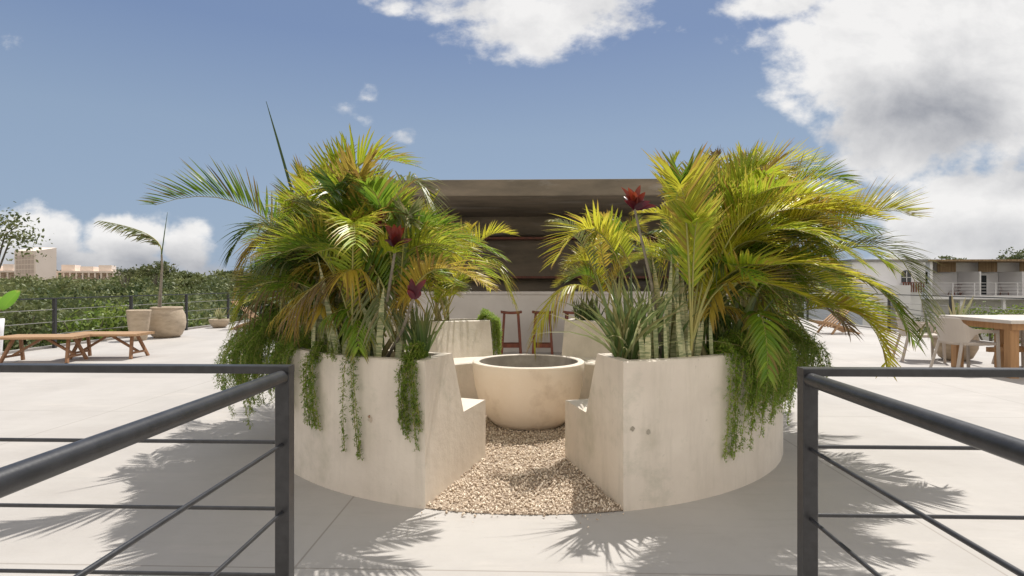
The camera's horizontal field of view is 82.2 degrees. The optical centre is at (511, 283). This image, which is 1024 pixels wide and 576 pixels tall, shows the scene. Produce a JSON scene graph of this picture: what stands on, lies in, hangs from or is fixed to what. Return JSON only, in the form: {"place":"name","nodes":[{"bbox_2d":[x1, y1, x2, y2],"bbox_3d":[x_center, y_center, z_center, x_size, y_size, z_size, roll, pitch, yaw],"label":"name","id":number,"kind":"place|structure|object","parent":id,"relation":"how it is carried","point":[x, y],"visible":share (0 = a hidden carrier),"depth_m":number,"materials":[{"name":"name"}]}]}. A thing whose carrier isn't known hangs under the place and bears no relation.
{"place":"outdoors","nodes":[
{"label":"outdoors","id":0,"kind":"place"},
{"bbox_2d":[229,301,258,329],"bbox_3d":[-7.504,0.906,16.959,1.082,0.829,0.570,0,0,-7],"label":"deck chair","id":1,"kind":"object","parent":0,"point":[246,313],"visible":0.18,"depth_m":16.70,"materials":[{"name":"brown wood"}]},
{"bbox_2d":[0,0,1023,275],"label":"sky","id":2,"kind":"structure","parent":0,"point":[100,100],"materials":[{"name":"blue"}]},
{"bbox_3d":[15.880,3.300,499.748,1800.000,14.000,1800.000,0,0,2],"label":"ground","id":3,"kind":"structure","parent":0,"visible":0},
{"bbox_2d":[0,264,13,278],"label":"long building","id":4,"kind":"structure","parent":3,"relation":"on","point":[7,270],"depth_m":125.47,"materials":[{"name":"beige concrete"}]},
{"bbox_2d":[0,201,52,267],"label":"broadleaf tree","id":5,"kind":"object","parent":3,"relation":"on","point":[12,232],"visible":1,"depth_m":30.22,"materials":[{"name":"green plant"}]},
{"bbox_2d":[14,248,56,279],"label":"tower building","id":6,"kind":"structure","parent":3,"relation":"on","point":[45,268],"depth_m":114.44,"materials":[{"name":"beige concrete"}]},
{"bbox_2d":[0,293,126,350],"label":"bushy tree","id":7,"kind":"object","parent":3,"relation":"on","point":[19,316],"visible":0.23,"depth_m":18.72,"materials":[{"name":"green plant"}]},
{"bbox_2d":[24,299,128,345],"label":"bushy tree","id":8,"kind":"object","parent":3,"relation":"on","point":[103,320],"visible":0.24,"depth_m":19.71,"materials":[{"name":"green plant"}]},
{"bbox_2d":[57,265,120,280],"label":"long building","id":9,"kind":"structure","parent":3,"relation":"on","point":[102,272],"depth_m":121.23,"materials":[{"name":"beige concrete"}]},
{"bbox_2d":[111,266,138,287],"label":"thin tree","id":10,"kind":"object","parent":3,"relation":"on","point":[130,271],"visible":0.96,"depth_m":79.52,"materials":[{"name":"green plant"}]},
{"bbox_2d":[85,300,210,330],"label":"bushy tree","id":11,"kind":"object","parent":3,"relation":"on","point":[154,301],"visible":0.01,"depth_m":20.48,"materials":[{"name":"green plant"}]},
{"bbox_2d":[135,261,178,285],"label":"round tree","id":12,"kind":"object","parent":3,"relation":"on","point":[150,270],"visible":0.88,"depth_m":109.78,"materials":[{"name":"green plant"}]},
{"bbox_2d":[216,267,282,294],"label":"bushy tree","id":13,"kind":"object","parent":3,"relation":"on","point":[257,287],"visible":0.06,"depth_m":57.97,"materials":[{"name":"green plant"}]},
{"bbox_2d":[0,269,803,349],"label":"forest","id":14,"kind":"object","parent":3,"relation":"on","point":[195,285],"visible":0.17,"depth_m":47.68,"materials":[{"name":"green plant"}]},
{"bbox_2d":[0,315,1023,575],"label":"roof deck","id":15,"kind":"structure","parent":3,"relation":"on","point":[748,529],"depth_m":3.42,"materials":[{"name":"beige concrete"}]},
{"bbox_2d":[0,318,4,355],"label":"white pot","id":16,"kind":"object","parent":15,"relation":"on","point":[2,321],"visible":1,"depth_m":10.34,"materials":[{"name":"ceramic"}]},
{"bbox_2d":[0,290,20,310],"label":"banana plant","id":17,"kind":"object","parent":16,"relation":"on","point":[8,299],"visible":1,"depth_m":10.02,"materials":[{"name":"green plant"}]},
{"bbox_2d":[0,334,90,362],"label":"trestle bench","id":18,"kind":"object","parent":15,"relation":"on","point":[41,337],"visible":0.93,"depth_m":9.76,"materials":[{"name":"brown wood"}]},
{"bbox_2d":[69,331,154,358],"bbox_3d":[-7.099,1.089,10.351,1.258,0.449,0.592,0,0,-1],"label":"trestle bench","id":19,"kind":"object","parent":15,"relation":"on","point":[115,335],"visible":0.77,"depth_m":10.33,"materials":[{"name":"brown wood"}]},
{"bbox_2d":[126,309,151,340],"bbox_3d":[-8.576,0.950,13.477,0.510,0.700,0.510,0,0,2],"label":"tapered pot","id":20,"kind":"object","parent":15,"relation":"on","point":[138,319],"visible":0.86,"depth_m":13.31,"materials":[{"name":"beige ceramic"}]},
{"bbox_2d":[0,291,286,347],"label":"perimeter fence","id":21,"kind":"object","parent":15,"relation":"on","point":[54,309],"visible":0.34,"depth_m":13.15,"materials":[{"name":"grey metal"}]},
{"bbox_2d":[0,363,294,575],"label":"guard railing","id":22,"kind":"object","parent":15,"relation":"on","point":[29,471],"visible":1,"depth_m":2.12,"materials":[{"name":"grey metal"}]},
{"bbox_2d":[149,306,185,337],"bbox_3d":[-8.399,0.930,14.277,0.850,0.740,0.850,0,0,2],"label":"round pot","id":23,"kind":"object","parent":15,"relation":"on","point":[167,321],"visible":0.94,"depth_m":13.97,"materials":[{"name":"beige ceramic"}]},
{"bbox_2d":[94,212,167,306],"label":"potted palm","id":24,"kind":"object","parent":23,"relation":"on","point":[141,234],"visible":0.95,"depth_m":14.24,"materials":[{"name":"green plant"}]},
{"bbox_2d":[208,318,229,327],"bbox_3d":[-8.671,1.173,17.384,0.570,0.255,0.570,0,0,2],"label":"bowl pot","id":25,"kind":"object","parent":15,"relation":"on","point":[220,323],"visible":0.94,"depth_m":17.19,"materials":[{"name":"beige ceramic"}]},
{"bbox_2d":[214,308,226,318],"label":"snake plant","id":26,"kind":"object","parent":25,"relation":"in","point":[219,315],"visible":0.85,"depth_m":17.38,"materials":[{"name":"green plant"}]},
{"bbox_2d":[275,318,492,508],"bbox_3d":[-1.097,0.873,5.499,1.878,0.855,4.190,0,0,2],"label":"planter bench","id":27,"kind":"object","parent":15,"relation":"on","point":[393,467],"visible":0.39,"depth_m":3.64,"materials":[{"name":"beige paint"}]},
{"bbox_2d":[213,304,332,430],"bbox_3d":[-1.852,0.618,4.479,0.810,0.953,1.947,0,0,-26],"label":"asparagus fern","id":28,"kind":"object","parent":27,"relation":"on","point":[247,346],"visible":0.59,"depth_m":4.19,"materials":[{"name":"green plant"}]},
{"bbox_2d":[138,126,424,340],"bbox_3d":[-1.620,-0.361,4.623,1.944,1.757,1.665,0,0,2],"label":"areca palm","id":29,"kind":"object","parent":27,"relation":"on","point":[303,180],"visible":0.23,"depth_m":4.33,"materials":[{"name":"plant"}]},
{"bbox_2d":[303,260,355,354],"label":"snake plant","id":30,"kind":"object","parent":27,"relation":"on","point":[331,336],"visible":0.28,"depth_m":3.76,"materials":[{"name":"green plant"}]},
{"bbox_2d":[226,102,448,333],"bbox_3d":[-1.609,-0.526,5.356,1.675,2.090,2.037,0,0,-36],"label":"areca palm","id":31,"kind":"object","parent":27,"relation":"on","point":[431,196],"visible":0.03,"depth_m":5.05,"materials":[{"name":"plant"}]},
{"bbox_2d":[309,338,372,362],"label":"asparagus fern","id":32,"kind":"object","parent":27,"relation":"on","point":[321,348],"visible":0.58,"depth_m":3.75,"materials":[{"name":"green plant"}]},
{"bbox_2d":[337,336,372,460],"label":"asparagus fern","id":33,"kind":"object","parent":27,"relation":"hanging from","point":[352,396],"visible":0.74,"depth_m":3.54,"materials":[{"name":"green plant"}]},
{"bbox_2d":[259,172,452,271],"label":"areca palm","id":34,"kind":"object","parent":27,"relation":"on","point":[421,243],"depth_m":6.63,"materials":[{"name":"plant"}]},
{"bbox_2d":[334,303,392,355],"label":"bladed plant","id":35,"kind":"object","parent":27,"relation":"on","point":[384,329],"visible":0.07,"depth_m":3.81,"materials":[{"name":"green plant"}]},
{"bbox_2d":[225,141,510,362],"bbox_3d":[-1.181,-0.170,4.197,1.544,1.375,2.221,0,0,-37],"label":"areca palm","id":36,"kind":"object","parent":27,"relation":"on","point":[333,193],"visible":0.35,"depth_m":3.65,"materials":[{"name":"plant"}]},
{"bbox_2d":[238,156,500,356],"bbox_3d":[-0.967,-0.165,3.628,1.338,1.365,1.759,0,0,-28],"label":"areca palm","id":37,"kind":"object","parent":27,"relation":"on","point":[349,245],"visible":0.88,"depth_m":3.47,"materials":[{"name":"plant"}]},
{"bbox_2d":[364,210,386,300],"bbox_3d":[-0.931,0.033,3.618,0.108,0.926,0.650,0,0,-35],"label":"cordyline","id":38,"kind":"object","parent":27,"relation":"on","point":[379,222],"visible":0.34,"depth_m":3.41,"materials":[{"name":"red plant"}]},
{"bbox_2d":[342,278,409,357],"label":"snake plant","id":39,"kind":"object","parent":27,"relation":"on","point":[378,334],"visible":0.25,"depth_m":3.58,"materials":[{"name":"green plant"}]},
{"bbox_2d":[384,223,411,314],"bbox_3d":[-0.791,0.073,3.547,0.140,0.846,0.534,0,0,-39],"label":"cordyline","id":40,"kind":"object","parent":27,"relation":"on","point":[395,233],"visible":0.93,"depth_m":3.38,"materials":[{"name":"red plant"}]},
{"bbox_2d":[386,278,426,356],"bbox_3d":[-0.689,0.234,3.527,0.111,0.530,0.510,0,0,-38],"label":"cordyline","id":41,"kind":"object","parent":27,"relation":"on","point":[413,292],"visible":0.94,"depth_m":3.36,"materials":[{"name":"red plant"}]},
{"bbox_2d":[393,340,430,450],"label":"asparagus fern","id":42,"kind":"object","parent":27,"relation":"on","point":[409,358],"visible":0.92,"depth_m":3.37,"materials":[{"name":"green plant"}]},
{"bbox_2d":[388,299,453,354],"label":"bladed plant","id":43,"kind":"object","parent":27,"relation":"on","point":[420,329],"visible":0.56,"depth_m":3.59,"materials":[{"name":"green plant"}]},
{"bbox_2d":[394,199,520,320],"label":"areca palm","id":44,"kind":"object","parent":27,"relation":"on","point":[442,288],"visible":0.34,"depth_m":6.72,"materials":[{"name":"plant"}]},
{"bbox_2d":[476,308,502,354],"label":"asparagus fern","id":45,"kind":"object","parent":27,"relation":"on","point":[496,332],"visible":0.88,"depth_m":7.27,"materials":[{"name":"green plant"}]},
{"bbox_2d":[1,316,1020,354],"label":"deck kerb","id":46,"kind":"structure","parent":15,"relation":"on","point":[72,343],"depth_m":13.32,"materials":[{"name":"white concrete"}]},
{"bbox_2d":[500,310,521,354],"bbox_3d":[-0.015,0.895,10.620,0.392,0.815,0.322,0,0,-2],"label":"bar stool","id":47,"kind":"object","parent":15,"relation":"on","point":[511,344],"visible":0.91,"depth_m":10.49,"materials":[{"name":"red wood"}]},
{"bbox_2d":[296,179,727,351],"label":"bar pavilion","id":48,"kind":"structure","parent":15,"relation":"on","point":[522,208],"depth_m":11.27,"materials":[{"name":"brown concrete"}]},
{"bbox_2d":[419,415,623,527],"bbox_3d":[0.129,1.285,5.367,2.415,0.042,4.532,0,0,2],"label":"gravel","id":49,"kind":"structure","parent":15,"relation":"on","point":[501,486],"depth_m":3.82,"materials":[{"name":"beige gravel"}]},
{"bbox_2d":[472,354,584,429],"bbox_3d":[0.152,1.004,5.457,1.038,0.583,1.038,0,0,2],"label":"fire bowl","id":50,"kind":"object","parent":49,"relation":"on","point":[523,391],"visible":0.95,"depth_m":5.06,"materials":[{"name":"beige paint"}]},
{"bbox_2d":[532,310,553,354],"bbox_3d":[0.555,0.895,10.620,0.392,0.815,0.322,0,0,4],"label":"bar stool","id":51,"kind":"object","parent":15,"relation":"on","point":[545,344],"visible":0.59,"depth_m":10.49,"materials":[{"name":"red wood"}]},
{"bbox_2d":[563,310,579,323],"bbox_3d":[1.120,0.895,10.620,0.392,0.815,0.322,0,0,-1],"label":"bar stool","id":52,"kind":"object","parent":15,"relation":"on","point":[568,313],"visible":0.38,"depth_m":10.51,"materials":[{"name":"red wood"}]},
{"bbox_2d":[562,318,782,511],"bbox_3d":[1.364,0.873,5.420,1.878,0.855,4.190,0,0,2],"label":"planter bench","id":53,"kind":"object","parent":15,"relation":"on","point":[640,434],"visible":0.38,"depth_m":3.53,"materials":[{"name":"beige paint"}]},
{"bbox_2d":[571,290,604,320],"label":"bladed plant","id":54,"kind":"object","parent":53,"relation":"on","point":[591,305],"visible":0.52,"depth_m":7.22,"materials":[{"name":"green plant"}]},
{"bbox_2d":[545,211,653,320],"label":"areca palm","id":55,"kind":"object","parent":53,"relation":"on","point":[589,268],"visible":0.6,"depth_m":7.02,"materials":[{"name":"plant"}]},
{"bbox_2d":[526,214,680,358],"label":"areca palm","id":56,"kind":"object","parent":53,"relation":"on","point":[657,261],"visible":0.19,"depth_m":6.32,"materials":[{"name":"plant"}]},
{"bbox_2d":[550,271,689,359],"bbox_3d":[0.684,0.220,3.597,0.836,0.605,0.609,0,0,20],"label":"bladed plant","id":57,"kind":"object","parent":53,"relation":"on","point":[613,321],"visible":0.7,"depth_m":3.53,"materials":[{"name":"green plant"}]},
{"bbox_2d":[529,310,733,359],"bbox_3d":[0.711,0.331,3.445,1.042,0.384,0.866,0,0,-35],"label":"spider plant","id":58,"kind":"object","parent":53,"relation":"on","point":[600,341],"visible":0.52,"depth_m":3.56,"materials":[{"name":"green plant"}]},
{"bbox_2d":[621,185,661,357],"bbox_3d":[0.833,-0.073,3.750,0.269,1.129,0.120,0,0,2],"label":"cordyline","id":59,"kind":"object","parent":53,"relation":"on","point":[634,201],"visible":0.99,"depth_m":3.73,"materials":[{"name":"red plant"}]},
{"bbox_2d":[600,265,698,359],"bbox_3d":[0.850,0.188,3.644,0.603,0.667,0.585,0,0,41],"label":"bladed plant","id":60,"kind":"object","parent":53,"relation":"on","point":[660,313],"visible":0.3,"depth_m":3.65,"materials":[{"name":"green plant"}]},
{"bbox_2d":[633,289,712,358],"bbox_3d":[1.000,0.276,3.607,0.554,0.492,0.157,0,0,-31],"label":"snake plant","id":61,"kind":"object","parent":53,"relation":"on","point":[677,349],"visible":0.61,"depth_m":3.58,"materials":[{"name":"green plant"}]},
{"bbox_2d":[649,255,700,350],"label":"snake plant","id":62,"kind":"object","parent":53,"relation":"on","point":[677,294],"visible":0.27,"depth_m":3.72,"materials":[{"name":"green plant"}]},
{"bbox_2d":[687,283,777,353],"bbox_3d":[1.419,0.224,4.003,0.754,0.598,0.701,0,0,-29],"label":"bladed plant","id":63,"kind":"object","parent":53,"relation":"on","point":[720,333],"visible":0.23,"depth_m":3.87,"materials":[{"name":"green plant"}]},
{"bbox_2d":[714,298,750,335],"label":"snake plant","id":64,"kind":"object","parent":53,"relation":"on","point":[723,330],"visible":0.02,"depth_m":4.01,"materials":[{"name":"green plant"}]},
{"bbox_2d":[614,134,858,327],"bbox_3d":[2.333,-0.418,5.886,1.943,1.867,1.986,0,0,-24],"label":"areca palm","id":65,"kind":"object","parent":53,"relation":"on","point":[641,255],"visible":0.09,"depth_m":5.74,"materials":[{"name":"plant"}]},
{"bbox_2d":[537,141,946,390],"bbox_3d":[1.716,-0.181,4.330,2.856,1.772,1.740,0,0,-11],"label":"areca palm","id":66,"kind":"object","parent":53,"relation":"on","point":[755,321],"visible":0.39,"depth_m":4.18,"materials":[{"name":"plant"}]},
{"bbox_2d":[705,325,798,461],"bbox_3d":[1.667,0.686,3.982,1.107,0.832,0.399,0,0,-45],"label":"asparagus fern","id":67,"kind":"object","parent":53,"relation":"on","point":[786,382],"visible":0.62,"depth_m":3.72,"materials":[{"name":"green plant"}]},
{"bbox_2d":[577,141,932,323],"bbox_3d":[1.899,-0.273,5.113,2.772,1.867,1.686,0,0,2],"label":"areca palm","id":68,"kind":"object","parent":53,"relation":"on","point":[895,204],"visible":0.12,"depth_m":4.81,"materials":[{"name":"plant"}]},
{"bbox_2d":[641,141,898,355],"bbox_3d":[1.633,-0.218,3.596,1.435,1.476,2.132,0,0,22],"label":"areca palm","id":69,"kind":"object","parent":53,"relation":"on","point":[701,214],"visible":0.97,"depth_m":3.54,"materials":[{"name":"plant"}]},
{"bbox_2d":[764,310,833,400],"bbox_3d":[2.233,0.636,4.751,0.575,0.842,1.056,0,0,18],"label":"asparagus fern","id":70,"kind":"object","parent":53,"relation":"on","point":[808,349],"visible":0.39,"depth_m":4.38,"materials":[{"name":"green plant"}]},
{"bbox_2d":[809,305,859,334],"bbox_3d":[8.410,0.906,15.324,1.082,0.829,0.570,0,0,-10],"label":"deck chair","id":71,"kind":"object","parent":15,"relation":"on","point":[832,324],"visible":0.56,"depth_m":15.23,"materials":[{"name":"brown wood"}]},
{"bbox_2d":[729,292,1023,330],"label":"perimeter fence","id":72,"kind":"object","parent":15,"relation":"on","point":[888,302],"visible":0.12,"depth_m":14.23,"materials":[{"name":"grey metal"}]},
{"bbox_2d":[797,367,1023,575],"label":"guard railing","id":73,"kind":"object","parent":15,"relation":"on","point":[811,381],"visible":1,"depth_m":2.05,"materials":[{"name":"grey metal"}]},
{"bbox_2d":[893,312,945,362],"bbox_3d":[6.912,0.902,9.995,0.641,0.804,0.621,0,0,19],"label":"armchair","id":74,"kind":"object","parent":15,"relation":"on","point":[903,333],"visible":0.41,"depth_m":9.83,"materials":[{"name":"beige plastic"}]},
{"bbox_2d":[933,329,979,360],"bbox_3d":[7.574,1.040,10.016,0.650,0.520,0.650,0,0,2],"label":"round pot","id":75,"kind":"object","parent":15,"relation":"on","point":[974,350],"visible":0.21,"depth_m":9.83,"materials":[{"name":"beige ceramic"}]},
{"bbox_2d":[932,293,976,315],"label":"agave","id":76,"kind":"object","parent":75,"relation":"on","point":[956,312],"visible":0.42,"depth_m":10.03,"materials":[{"name":"green plant"}]},
{"bbox_2d":[929,317,1000,367],"bbox_3d":[6.699,0.902,8.710,0.641,0.804,0.621,0,0,0],"label":"armchair","id":77,"kind":"object","parent":15,"relation":"on","point":[959,332],"visible":0.96,"depth_m":8.51,"materials":[{"name":"beige plastic"}]},
{"bbox_2d":[939,315,1023,378],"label":"dining table","id":78,"kind":"object","parent":15,"relation":"on","point":[1008,327],"visible":0.69,"depth_m":8.36,"materials":[{"name":"brown wood"}]},
{"bbox_2d":[991,314,1023,367],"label":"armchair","id":79,"kind":"object","parent":15,"relation":"on","point":[1021,335],"visible":0.26,"depth_m":8.95,"materials":[{"name":"beige plastic"}]},
{"bbox_2d":[804,259,927,329],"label":"white house","id":80,"kind":"structure","parent":3,"relation":"on","point":[906,286],"depth_m":38.41,"materials":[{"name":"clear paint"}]},
{"bbox_2d":[901,270,910,282],"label":"window","id":81,"kind":"structure","parent":80,"relation":"in","point":[904,274],"depth_m":38.38,"materials":[{"name":"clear glass"}]},
{"bbox_2d":[913,314,935,332],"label":"bushy tree","id":82,"kind":"object","parent":3,"relation":"on","point":[917,318],"visible":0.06,"depth_m":33.84,"materials":[{"name":"green plant"}]},
{"bbox_2d":[934,255,966,258],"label":"broadleaf tree","id":83,"kind":"object","parent":3,"relation":"on","point":[945,257],"visible":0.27,"depth_m":79.88,"materials":[{"name":"green plant"}]},
{"bbox_2d":[879,301,1023,329],"bbox_3d":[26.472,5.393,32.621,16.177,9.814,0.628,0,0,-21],"label":"fence","id":84,"kind":"object","parent":3,"relation":"on","point":[893,309],"visible":0.21,"depth_m":30.00,"materials":[{"name":"grey metal"}]},
{"bbox_2d":[921,259,1023,344],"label":"terraced house","id":85,"kind":"structure","parent":3,"relation":"on","point":[982,277],"depth_m":56.54,"materials":[{"name":"white paint"}]},
{"bbox_2d":[934,275,945,293],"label":"window","id":86,"kind":"structure","parent":85,"relation":"in","point":[941,282],"depth_m":56.70,"materials":[{"name":"grey glass"}]},
{"bbox_2d":[981,275,986,294],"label":"window","id":87,"kind":"structure","parent":85,"relation":"in","point":[983,277],"depth_m":56.56,"materials":[{"name":"clear glass"}]},
{"bbox_2d":[929,301,1023,342],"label":"bushy tree","id":88,"kind":"object","parent":3,"relation":"on","point":[990,335],"visible":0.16,"depth_m":35.49,"materials":[{"name":"green plant"}]},
{"bbox_2d":[994,303,1023,314],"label":"bushy tree","id":89,"kind":"object","parent":3,"relation":"on","point":[1015,307],"visible":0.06,"depth_m":39.07,"materials":[{"name":"green plant"}]},
{"bbox_2d":[996,247,1023,258],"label":"broadleaf tree","id":90,"kind":"object","parent":3,"relation":"on","point":[1019,255],"visible":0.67,"depth_m":74.87,"materials":[{"name":"green plant"}]}
]}

